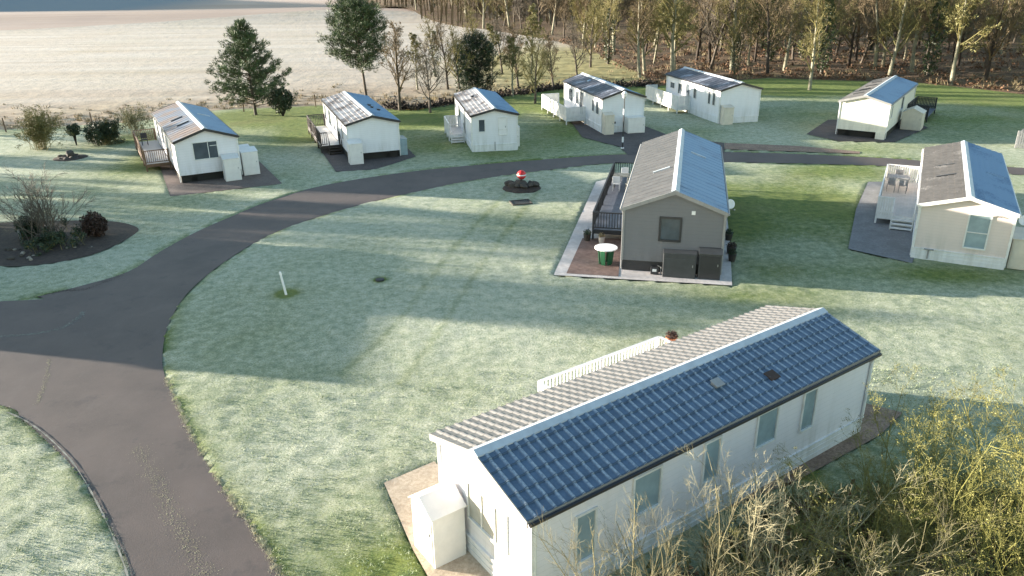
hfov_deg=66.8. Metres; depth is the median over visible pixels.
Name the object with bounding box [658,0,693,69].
bare tree
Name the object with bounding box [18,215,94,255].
plants
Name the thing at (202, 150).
window
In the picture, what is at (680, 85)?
window
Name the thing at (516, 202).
drain cover
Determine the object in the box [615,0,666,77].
birch tree
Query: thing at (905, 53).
bare tree
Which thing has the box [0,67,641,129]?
field margin grass
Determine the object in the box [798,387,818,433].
window
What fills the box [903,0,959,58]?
bare tree
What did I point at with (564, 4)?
young tree
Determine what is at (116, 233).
flower bed soil
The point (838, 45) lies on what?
bare tree
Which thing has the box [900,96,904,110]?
window
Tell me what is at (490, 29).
bare tree
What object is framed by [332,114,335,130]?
window
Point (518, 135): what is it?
storage locker
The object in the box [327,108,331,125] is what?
window
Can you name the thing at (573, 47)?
bare tree
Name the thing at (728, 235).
plant pot
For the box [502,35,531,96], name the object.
bare tree
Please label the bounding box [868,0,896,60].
bare tree
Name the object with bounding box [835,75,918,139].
park home
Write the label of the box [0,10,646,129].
field
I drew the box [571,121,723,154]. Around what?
gravel pad
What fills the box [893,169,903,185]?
garden chair
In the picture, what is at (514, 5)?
bare tree
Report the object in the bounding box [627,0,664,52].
bare tree
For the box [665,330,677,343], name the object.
plant pot
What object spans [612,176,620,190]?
garden chair
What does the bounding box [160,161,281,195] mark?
gravel pad
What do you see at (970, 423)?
thicket shrub
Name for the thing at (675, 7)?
birch tree
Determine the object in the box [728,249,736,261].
plant pot
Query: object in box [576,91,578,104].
window
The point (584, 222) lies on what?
concrete path
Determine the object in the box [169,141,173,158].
window
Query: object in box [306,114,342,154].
deck
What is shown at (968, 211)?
park home
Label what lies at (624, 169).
garden chair
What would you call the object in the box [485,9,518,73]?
bare tree
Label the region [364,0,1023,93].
woodland floor
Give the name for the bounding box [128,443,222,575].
moss crumbs
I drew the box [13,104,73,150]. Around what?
broom shrub
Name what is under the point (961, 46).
bare tree
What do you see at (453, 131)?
deck
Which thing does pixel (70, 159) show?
soil mound
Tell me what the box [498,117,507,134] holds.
window
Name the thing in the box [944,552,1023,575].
thicket shrub
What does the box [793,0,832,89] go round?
birch tree
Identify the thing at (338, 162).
gravel pad
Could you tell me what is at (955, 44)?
bare tree
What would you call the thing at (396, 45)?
young tree
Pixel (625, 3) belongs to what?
young tree
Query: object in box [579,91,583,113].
door
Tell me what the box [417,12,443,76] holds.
ivy clad tree
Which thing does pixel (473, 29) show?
bare tree
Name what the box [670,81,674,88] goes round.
window
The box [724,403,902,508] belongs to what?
gravel pad
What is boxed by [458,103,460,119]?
window
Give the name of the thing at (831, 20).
ivy clad tree
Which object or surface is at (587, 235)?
plant pot
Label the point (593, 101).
window
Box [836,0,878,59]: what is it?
bare tree
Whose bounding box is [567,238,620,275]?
brown paving
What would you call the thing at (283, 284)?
marker post
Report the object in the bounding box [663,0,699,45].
bare tree
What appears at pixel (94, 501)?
edge litter
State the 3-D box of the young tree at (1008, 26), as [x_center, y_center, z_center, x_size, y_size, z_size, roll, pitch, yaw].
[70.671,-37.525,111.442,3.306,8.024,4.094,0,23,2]
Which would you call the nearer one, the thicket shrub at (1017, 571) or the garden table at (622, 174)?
the thicket shrub at (1017, 571)
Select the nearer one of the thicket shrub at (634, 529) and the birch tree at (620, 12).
the thicket shrub at (634, 529)
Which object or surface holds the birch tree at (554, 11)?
on the woodland floor
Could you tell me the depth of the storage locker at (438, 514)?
17.86 m
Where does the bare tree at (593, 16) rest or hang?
on the woodland floor
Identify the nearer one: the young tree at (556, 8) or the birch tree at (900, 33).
the birch tree at (900, 33)
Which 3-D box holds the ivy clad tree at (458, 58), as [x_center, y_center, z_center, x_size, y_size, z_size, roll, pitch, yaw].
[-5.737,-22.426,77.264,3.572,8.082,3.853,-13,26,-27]
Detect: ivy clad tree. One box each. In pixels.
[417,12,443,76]
[434,22,474,91]
[590,0,621,63]
[722,16,747,74]
[753,0,791,60]
[759,4,774,47]
[794,0,820,57]
[807,0,859,73]
[861,0,884,49]
[919,0,975,76]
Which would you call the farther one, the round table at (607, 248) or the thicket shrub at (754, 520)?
the round table at (607, 248)
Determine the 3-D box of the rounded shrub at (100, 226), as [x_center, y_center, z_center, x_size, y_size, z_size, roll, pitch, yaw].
[-21.780,-3.352,40.495,1.366,1.501,1.512,-1,23,0]
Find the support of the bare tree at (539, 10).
on the woodland floor
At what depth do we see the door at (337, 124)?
58.60 m
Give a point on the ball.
(521, 174)
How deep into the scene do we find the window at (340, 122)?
56.47 m
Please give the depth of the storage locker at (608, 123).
62.58 m
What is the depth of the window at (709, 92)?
67.38 m
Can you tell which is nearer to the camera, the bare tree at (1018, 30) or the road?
the road
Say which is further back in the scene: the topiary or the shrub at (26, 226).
the topiary
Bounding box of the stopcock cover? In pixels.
[375,277,383,281]
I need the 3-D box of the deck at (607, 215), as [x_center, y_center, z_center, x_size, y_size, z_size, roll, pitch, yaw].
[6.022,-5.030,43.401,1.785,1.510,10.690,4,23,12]
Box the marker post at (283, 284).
[279,271,286,294]
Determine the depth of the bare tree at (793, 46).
106.59 m
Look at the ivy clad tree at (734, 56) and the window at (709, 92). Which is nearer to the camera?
the window at (709, 92)
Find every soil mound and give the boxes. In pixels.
[53,154,87,160]
[502,183,540,192]
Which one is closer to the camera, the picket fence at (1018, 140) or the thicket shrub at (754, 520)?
the thicket shrub at (754, 520)
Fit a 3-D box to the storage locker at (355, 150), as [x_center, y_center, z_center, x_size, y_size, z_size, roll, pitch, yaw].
[-11.011,-9.564,54.600,1.010,1.614,0.920,-9,24,-18]
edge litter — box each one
[0,312,84,337]
[2,405,134,574]
[30,275,122,297]
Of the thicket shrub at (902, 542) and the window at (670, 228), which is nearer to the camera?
the thicket shrub at (902, 542)
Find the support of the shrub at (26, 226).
on the flower bed soil
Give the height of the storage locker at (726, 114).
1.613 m
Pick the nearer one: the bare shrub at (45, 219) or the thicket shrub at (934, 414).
the thicket shrub at (934, 414)
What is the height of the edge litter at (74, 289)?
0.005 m
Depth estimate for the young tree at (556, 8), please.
167.27 m
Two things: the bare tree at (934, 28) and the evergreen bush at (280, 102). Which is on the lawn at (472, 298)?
the evergreen bush at (280, 102)
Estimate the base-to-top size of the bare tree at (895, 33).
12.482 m
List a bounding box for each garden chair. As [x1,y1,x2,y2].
[140,133,148,144]
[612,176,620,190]
[620,167,628,181]
[886,177,896,191]
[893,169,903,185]
[898,178,908,193]
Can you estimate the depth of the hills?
208.55 m
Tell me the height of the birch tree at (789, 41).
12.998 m
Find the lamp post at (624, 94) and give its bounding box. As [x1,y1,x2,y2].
[621,91,627,148]
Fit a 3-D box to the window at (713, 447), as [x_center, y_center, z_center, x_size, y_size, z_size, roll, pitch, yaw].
[4.813,4.158,18.729,0.610,1.210,0.075,-16,27,-32]
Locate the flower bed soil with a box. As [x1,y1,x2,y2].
[0,220,138,265]
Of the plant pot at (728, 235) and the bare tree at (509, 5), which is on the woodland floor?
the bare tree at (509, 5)
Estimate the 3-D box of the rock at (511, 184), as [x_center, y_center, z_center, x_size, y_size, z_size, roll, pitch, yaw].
[0.079,-6.377,47.996,0.620,0.334,0.606,1,23,5]
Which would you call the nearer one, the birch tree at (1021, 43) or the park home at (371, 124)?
the park home at (371, 124)
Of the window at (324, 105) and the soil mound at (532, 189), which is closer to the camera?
the soil mound at (532, 189)
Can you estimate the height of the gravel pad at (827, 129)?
0.001 m
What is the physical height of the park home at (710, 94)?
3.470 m
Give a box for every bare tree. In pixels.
[405,33,428,89]
[407,37,449,112]
[427,16,463,89]
[453,0,468,22]
[458,6,488,61]
[484,23,506,82]
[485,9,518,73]
[490,0,514,25]
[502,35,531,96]
[509,0,524,21]
[512,0,530,28]
[518,3,545,71]
[518,28,551,103]
[523,0,554,26]
[526,0,549,16]
[562,15,596,74]
[567,0,602,39]
[573,0,607,66]
[585,0,605,46]
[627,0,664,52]
[646,0,667,63]
[648,0,671,46]
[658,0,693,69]
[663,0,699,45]
[680,0,732,62]
[682,0,717,60]
[688,0,712,51]
[693,1,742,50]
[694,0,745,68]
[714,0,755,52]
[727,2,756,55]
[733,0,804,74]
[737,0,770,65]
[741,0,780,61]
[773,1,805,44]
[782,0,815,59]
[806,0,857,59]
[811,0,863,55]
[827,0,881,65]
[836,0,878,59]
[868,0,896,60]
[884,0,914,51]
[897,0,926,59]
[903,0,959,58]
[905,0,962,50]
[930,0,977,52]
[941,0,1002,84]
[942,0,993,65]
[949,0,990,62]
[962,0,1023,82]
[970,0,1020,66]
[994,0,1023,55]
[995,0,1023,46]
[1001,9,1023,38]
[1002,4,1023,53]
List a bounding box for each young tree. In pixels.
[377,20,417,110]
[501,22,526,87]
[539,31,560,88]
[547,0,562,26]
[556,0,573,37]
[617,0,629,25]
[854,2,888,62]
[992,3,1020,50]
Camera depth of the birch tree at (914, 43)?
92.25 m
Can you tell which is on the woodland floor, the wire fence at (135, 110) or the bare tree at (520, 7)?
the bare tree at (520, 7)
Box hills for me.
[0,0,412,29]
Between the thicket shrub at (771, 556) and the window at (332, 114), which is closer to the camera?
the thicket shrub at (771, 556)
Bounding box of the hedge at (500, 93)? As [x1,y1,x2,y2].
[382,77,658,110]
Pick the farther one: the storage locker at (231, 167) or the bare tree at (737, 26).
the bare tree at (737, 26)
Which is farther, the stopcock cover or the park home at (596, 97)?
the park home at (596, 97)
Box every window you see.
[155,121,160,138]
[160,128,165,146]
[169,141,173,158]
[191,140,219,160]
[324,105,327,120]
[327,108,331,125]
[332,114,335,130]
[340,122,343,140]
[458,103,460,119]
[466,478,508,555]
[478,119,484,131]
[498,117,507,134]
[568,87,572,101]
[574,506,597,565]
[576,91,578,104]
[592,99,594,111]
[595,100,599,114]
[630,464,663,519]
[658,216,682,242]
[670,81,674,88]
[677,83,682,94]
[693,87,696,98]
[700,435,722,485]
[707,91,710,104]
[712,92,715,105]
[753,406,780,450]
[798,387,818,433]
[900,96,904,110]
[962,213,992,250]
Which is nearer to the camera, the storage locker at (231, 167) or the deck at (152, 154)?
the storage locker at (231, 167)
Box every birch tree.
[473,0,496,28]
[486,0,509,24]
[537,0,553,24]
[542,0,572,34]
[574,0,591,45]
[595,0,635,43]
[596,0,624,54]
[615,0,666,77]
[620,0,662,73]
[647,0,699,71]
[710,0,758,69]
[772,0,811,70]
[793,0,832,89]
[851,0,898,68]
[869,0,909,67]
[872,0,924,75]
[893,0,953,72]
[1015,31,1023,49]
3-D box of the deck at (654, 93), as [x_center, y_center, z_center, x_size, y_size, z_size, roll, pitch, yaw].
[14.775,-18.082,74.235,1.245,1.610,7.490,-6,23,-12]
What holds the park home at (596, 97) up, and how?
on the lawn at (472, 298)
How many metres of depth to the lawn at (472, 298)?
31.78 m
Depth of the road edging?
20.76 m
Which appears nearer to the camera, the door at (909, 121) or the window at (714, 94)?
the door at (909, 121)
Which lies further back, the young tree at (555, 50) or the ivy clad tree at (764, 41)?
the ivy clad tree at (764, 41)
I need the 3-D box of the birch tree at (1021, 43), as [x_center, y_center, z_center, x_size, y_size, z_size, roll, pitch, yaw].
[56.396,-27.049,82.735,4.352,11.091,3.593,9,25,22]
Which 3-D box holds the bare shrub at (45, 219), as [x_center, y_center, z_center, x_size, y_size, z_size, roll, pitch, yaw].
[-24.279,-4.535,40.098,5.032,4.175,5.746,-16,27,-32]
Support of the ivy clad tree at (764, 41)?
on the woodland floor
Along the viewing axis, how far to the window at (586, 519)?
16.75 m
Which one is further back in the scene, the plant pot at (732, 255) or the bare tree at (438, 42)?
the bare tree at (438, 42)
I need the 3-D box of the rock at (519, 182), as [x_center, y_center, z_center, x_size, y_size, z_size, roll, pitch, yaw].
[0.539,-6.470,47.969,0.802,0.407,0.708,0,23,2]
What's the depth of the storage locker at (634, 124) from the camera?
63.06 m
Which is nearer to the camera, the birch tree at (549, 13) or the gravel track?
the gravel track
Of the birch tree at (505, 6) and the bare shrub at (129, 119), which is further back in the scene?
the birch tree at (505, 6)
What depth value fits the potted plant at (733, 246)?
36.77 m
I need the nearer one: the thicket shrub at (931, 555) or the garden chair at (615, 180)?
the thicket shrub at (931, 555)
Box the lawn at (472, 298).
[0,78,1023,575]
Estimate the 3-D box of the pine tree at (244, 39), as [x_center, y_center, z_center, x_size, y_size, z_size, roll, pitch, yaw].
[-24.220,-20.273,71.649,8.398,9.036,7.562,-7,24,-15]
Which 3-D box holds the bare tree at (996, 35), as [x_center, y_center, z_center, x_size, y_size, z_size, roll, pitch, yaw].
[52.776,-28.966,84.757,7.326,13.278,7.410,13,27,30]
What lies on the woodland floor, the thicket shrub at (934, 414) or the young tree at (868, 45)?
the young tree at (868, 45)
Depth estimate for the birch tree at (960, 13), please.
83.54 m
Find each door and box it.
[336,118,338,141]
[463,110,465,134]
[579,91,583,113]
[684,83,689,104]
[901,113,921,129]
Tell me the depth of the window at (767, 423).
19.78 m
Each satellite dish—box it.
[729,199,734,209]
[1017,215,1023,226]
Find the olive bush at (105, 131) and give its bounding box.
[81,117,126,145]
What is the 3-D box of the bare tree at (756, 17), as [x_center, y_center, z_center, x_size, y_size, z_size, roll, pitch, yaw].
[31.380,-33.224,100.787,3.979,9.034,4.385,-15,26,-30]
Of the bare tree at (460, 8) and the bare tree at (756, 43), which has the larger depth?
the bare tree at (460, 8)
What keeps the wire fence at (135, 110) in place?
on the lawn at (472, 298)
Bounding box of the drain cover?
[509,199,532,205]
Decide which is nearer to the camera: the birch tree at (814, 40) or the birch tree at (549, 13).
the birch tree at (814, 40)
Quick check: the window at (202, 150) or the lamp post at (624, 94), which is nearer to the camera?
the window at (202, 150)
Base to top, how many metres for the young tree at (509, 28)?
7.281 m
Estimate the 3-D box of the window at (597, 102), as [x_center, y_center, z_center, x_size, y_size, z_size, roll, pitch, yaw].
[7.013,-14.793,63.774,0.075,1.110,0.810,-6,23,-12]
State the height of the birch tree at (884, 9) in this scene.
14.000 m
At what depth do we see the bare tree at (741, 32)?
109.60 m
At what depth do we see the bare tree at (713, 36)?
98.72 m
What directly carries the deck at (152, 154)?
on the lawn at (472, 298)
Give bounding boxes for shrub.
[0,162,100,251]
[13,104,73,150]
[13,215,41,237]
[79,210,107,236]
[114,102,155,137]
[508,439,823,575]
[526,490,689,575]
[665,444,953,575]
[700,504,922,575]
[715,504,858,575]
[731,452,939,575]
[753,477,1023,575]
[760,408,999,575]
[766,363,1023,575]
[769,415,1022,575]
[855,362,1023,562]
[918,371,1023,561]
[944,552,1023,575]
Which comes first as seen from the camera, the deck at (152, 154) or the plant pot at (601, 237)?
the plant pot at (601, 237)
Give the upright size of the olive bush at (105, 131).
2.862 m
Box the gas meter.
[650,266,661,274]
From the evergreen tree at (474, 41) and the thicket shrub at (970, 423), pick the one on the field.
the evergreen tree at (474, 41)
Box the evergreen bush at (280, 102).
[267,86,296,115]
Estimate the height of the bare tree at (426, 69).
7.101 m
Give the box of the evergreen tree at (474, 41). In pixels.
[453,27,503,89]
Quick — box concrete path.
[554,179,731,284]
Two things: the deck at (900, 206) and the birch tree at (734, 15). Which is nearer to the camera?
the deck at (900, 206)
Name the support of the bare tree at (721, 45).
on the woodland floor
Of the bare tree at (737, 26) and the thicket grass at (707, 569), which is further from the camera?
the bare tree at (737, 26)
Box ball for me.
[517,170,525,179]
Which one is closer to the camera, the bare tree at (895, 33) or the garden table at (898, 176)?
the garden table at (898, 176)
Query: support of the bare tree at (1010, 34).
on the woodland floor
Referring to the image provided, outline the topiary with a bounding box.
[65,123,81,144]
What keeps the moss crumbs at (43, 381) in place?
on the road
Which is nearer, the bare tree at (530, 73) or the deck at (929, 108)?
the deck at (929, 108)
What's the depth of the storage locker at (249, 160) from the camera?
51.90 m
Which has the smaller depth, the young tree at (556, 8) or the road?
the road
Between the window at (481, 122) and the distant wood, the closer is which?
the window at (481, 122)
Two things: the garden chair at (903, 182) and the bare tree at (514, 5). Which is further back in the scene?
the bare tree at (514, 5)
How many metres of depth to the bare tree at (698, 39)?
107.77 m
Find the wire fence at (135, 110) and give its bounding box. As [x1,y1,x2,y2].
[2,94,315,131]
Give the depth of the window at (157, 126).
57.99 m
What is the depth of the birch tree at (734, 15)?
97.37 m
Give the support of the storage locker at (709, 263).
on the concrete path
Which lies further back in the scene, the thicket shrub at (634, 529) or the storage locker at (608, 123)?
the storage locker at (608, 123)
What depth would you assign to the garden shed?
62.75 m
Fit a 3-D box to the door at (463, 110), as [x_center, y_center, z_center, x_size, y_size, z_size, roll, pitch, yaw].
[-3.688,-12.983,60.568,0.075,2.010,0.860,-5,23,-9]
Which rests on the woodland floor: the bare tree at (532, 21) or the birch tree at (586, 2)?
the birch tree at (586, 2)
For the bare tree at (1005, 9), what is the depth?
107.62 m
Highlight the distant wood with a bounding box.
[371,0,1023,27]
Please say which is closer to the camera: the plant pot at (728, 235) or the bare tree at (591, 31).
the plant pot at (728, 235)
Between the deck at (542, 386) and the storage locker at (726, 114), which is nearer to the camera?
the deck at (542, 386)
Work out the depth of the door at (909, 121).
62.76 m
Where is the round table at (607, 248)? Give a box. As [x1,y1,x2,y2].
[595,243,617,265]
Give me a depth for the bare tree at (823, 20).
106.65 m
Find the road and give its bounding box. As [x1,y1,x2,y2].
[0,152,1023,575]
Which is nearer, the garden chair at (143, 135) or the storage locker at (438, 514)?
the storage locker at (438, 514)
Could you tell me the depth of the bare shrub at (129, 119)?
64.28 m
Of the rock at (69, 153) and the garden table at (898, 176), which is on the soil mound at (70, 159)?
the rock at (69, 153)
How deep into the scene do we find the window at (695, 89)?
69.91 m
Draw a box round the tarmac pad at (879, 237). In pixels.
[848,182,913,262]
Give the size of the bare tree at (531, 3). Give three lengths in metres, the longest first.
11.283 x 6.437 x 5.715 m
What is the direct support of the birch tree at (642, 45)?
on the woodland floor
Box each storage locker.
[220,153,241,181]
[239,146,259,175]
[346,139,363,164]
[398,135,407,154]
[408,482,466,568]
[518,125,519,145]
[602,112,614,134]
[624,115,645,133]
[662,249,696,278]
[697,247,722,279]
[720,104,734,124]
[1006,226,1023,269]
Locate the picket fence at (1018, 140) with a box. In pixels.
[1014,130,1023,147]
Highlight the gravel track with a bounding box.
[724,143,859,153]
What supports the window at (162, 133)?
in the park home at (196, 141)
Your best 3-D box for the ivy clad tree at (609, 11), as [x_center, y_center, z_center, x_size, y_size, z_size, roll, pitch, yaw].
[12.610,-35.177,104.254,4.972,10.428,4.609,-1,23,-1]
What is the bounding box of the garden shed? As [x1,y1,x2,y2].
[900,105,925,130]
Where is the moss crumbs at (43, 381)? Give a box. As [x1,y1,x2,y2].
[35,361,50,403]
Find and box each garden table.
[613,173,630,187]
[886,174,910,190]
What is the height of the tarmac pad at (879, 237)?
0.001 m
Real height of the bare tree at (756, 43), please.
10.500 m
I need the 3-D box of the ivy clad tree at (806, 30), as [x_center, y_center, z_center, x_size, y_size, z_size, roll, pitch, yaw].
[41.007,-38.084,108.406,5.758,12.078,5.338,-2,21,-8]
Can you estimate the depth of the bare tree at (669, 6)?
125.68 m
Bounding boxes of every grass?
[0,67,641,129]
[164,376,286,575]
[625,476,1023,575]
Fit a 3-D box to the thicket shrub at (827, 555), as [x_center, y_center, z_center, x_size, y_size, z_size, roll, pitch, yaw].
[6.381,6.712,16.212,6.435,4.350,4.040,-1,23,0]
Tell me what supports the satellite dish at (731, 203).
attached to the park home at (675, 195)
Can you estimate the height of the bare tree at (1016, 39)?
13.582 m
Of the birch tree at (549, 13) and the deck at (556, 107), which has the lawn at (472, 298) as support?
the deck at (556, 107)
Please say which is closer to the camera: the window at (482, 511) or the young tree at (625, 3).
the window at (482, 511)
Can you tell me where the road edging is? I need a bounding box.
[7,412,128,575]
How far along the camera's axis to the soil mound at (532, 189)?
47.54 m
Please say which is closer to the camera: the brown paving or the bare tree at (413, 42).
the brown paving
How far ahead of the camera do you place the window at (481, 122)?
56.98 m
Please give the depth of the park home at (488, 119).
57.63 m
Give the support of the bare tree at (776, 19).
on the woodland floor
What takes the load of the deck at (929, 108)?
on the lawn at (472, 298)
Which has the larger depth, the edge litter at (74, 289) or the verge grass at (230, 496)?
the edge litter at (74, 289)
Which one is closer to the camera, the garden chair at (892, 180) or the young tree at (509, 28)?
the garden chair at (892, 180)
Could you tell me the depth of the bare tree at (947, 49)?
112.90 m
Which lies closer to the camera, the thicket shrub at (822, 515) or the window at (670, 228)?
the thicket shrub at (822, 515)
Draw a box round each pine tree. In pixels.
[204,18,297,114]
[315,0,392,95]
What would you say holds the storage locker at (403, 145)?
on the gravel pad at (338, 162)
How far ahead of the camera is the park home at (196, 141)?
50.83 m
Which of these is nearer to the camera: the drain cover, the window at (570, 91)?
the drain cover
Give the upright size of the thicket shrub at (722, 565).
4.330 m
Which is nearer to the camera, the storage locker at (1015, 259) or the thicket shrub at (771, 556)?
the thicket shrub at (771, 556)
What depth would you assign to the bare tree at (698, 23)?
116.69 m
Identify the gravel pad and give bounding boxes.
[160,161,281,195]
[319,147,414,171]
[384,461,490,575]
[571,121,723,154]
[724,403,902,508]
[807,120,927,141]
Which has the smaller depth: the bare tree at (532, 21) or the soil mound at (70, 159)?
the soil mound at (70, 159)
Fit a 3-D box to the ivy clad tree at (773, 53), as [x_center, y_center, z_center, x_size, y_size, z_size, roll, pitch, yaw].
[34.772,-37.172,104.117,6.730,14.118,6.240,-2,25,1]
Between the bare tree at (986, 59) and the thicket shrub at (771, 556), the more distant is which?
the bare tree at (986, 59)
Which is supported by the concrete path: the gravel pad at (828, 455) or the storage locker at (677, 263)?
the storage locker at (677, 263)
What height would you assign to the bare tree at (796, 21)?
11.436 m
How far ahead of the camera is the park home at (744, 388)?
18.51 m
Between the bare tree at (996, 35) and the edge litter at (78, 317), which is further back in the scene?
the bare tree at (996, 35)
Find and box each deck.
[132,128,171,171]
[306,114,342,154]
[444,115,464,143]
[538,336,669,390]
[542,93,585,124]
[592,162,633,238]
[645,84,690,113]
[874,164,919,231]
[907,96,937,122]
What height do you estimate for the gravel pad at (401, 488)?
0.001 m
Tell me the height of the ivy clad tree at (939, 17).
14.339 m
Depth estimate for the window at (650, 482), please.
17.58 m
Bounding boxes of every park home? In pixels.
[151,101,242,182]
[321,91,400,159]
[429,305,881,575]
[453,87,519,151]
[562,72,646,132]
[620,128,729,274]
[665,66,763,123]
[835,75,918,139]
[910,140,1021,269]
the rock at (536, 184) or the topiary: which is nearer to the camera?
the rock at (536, 184)
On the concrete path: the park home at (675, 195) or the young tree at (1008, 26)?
the park home at (675, 195)
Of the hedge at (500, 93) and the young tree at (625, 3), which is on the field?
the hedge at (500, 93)
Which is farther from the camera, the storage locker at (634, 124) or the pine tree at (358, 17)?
the pine tree at (358, 17)
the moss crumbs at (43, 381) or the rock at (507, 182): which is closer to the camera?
the moss crumbs at (43, 381)
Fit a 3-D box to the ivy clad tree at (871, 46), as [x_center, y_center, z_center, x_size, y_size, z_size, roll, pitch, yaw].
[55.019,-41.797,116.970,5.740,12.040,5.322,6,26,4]
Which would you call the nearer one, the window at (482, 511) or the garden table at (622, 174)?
the window at (482, 511)
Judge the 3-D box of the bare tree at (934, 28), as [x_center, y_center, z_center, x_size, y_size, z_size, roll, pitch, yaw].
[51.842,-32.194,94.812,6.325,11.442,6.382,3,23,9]
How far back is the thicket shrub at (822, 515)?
16.75 m
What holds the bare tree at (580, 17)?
on the woodland floor
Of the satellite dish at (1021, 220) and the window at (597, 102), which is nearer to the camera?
the satellite dish at (1021, 220)
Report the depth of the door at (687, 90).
71.25 m
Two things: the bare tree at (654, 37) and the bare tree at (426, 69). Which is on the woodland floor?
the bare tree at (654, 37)
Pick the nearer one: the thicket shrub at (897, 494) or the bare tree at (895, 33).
the thicket shrub at (897, 494)
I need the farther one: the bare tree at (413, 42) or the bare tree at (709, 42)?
the bare tree at (709, 42)
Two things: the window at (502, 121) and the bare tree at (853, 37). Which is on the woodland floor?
the bare tree at (853, 37)
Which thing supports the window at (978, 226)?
in the park home at (968, 211)
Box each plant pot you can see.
[583,229,591,240]
[598,232,604,243]
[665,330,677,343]
[725,229,733,240]
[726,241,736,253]
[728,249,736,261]
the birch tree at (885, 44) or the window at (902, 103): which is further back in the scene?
the birch tree at (885, 44)
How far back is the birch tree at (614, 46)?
116.52 m
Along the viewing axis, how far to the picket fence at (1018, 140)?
56.29 m
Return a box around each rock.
[66,150,73,156]
[504,180,513,185]
[508,182,515,187]
[515,180,526,184]
[529,181,539,186]

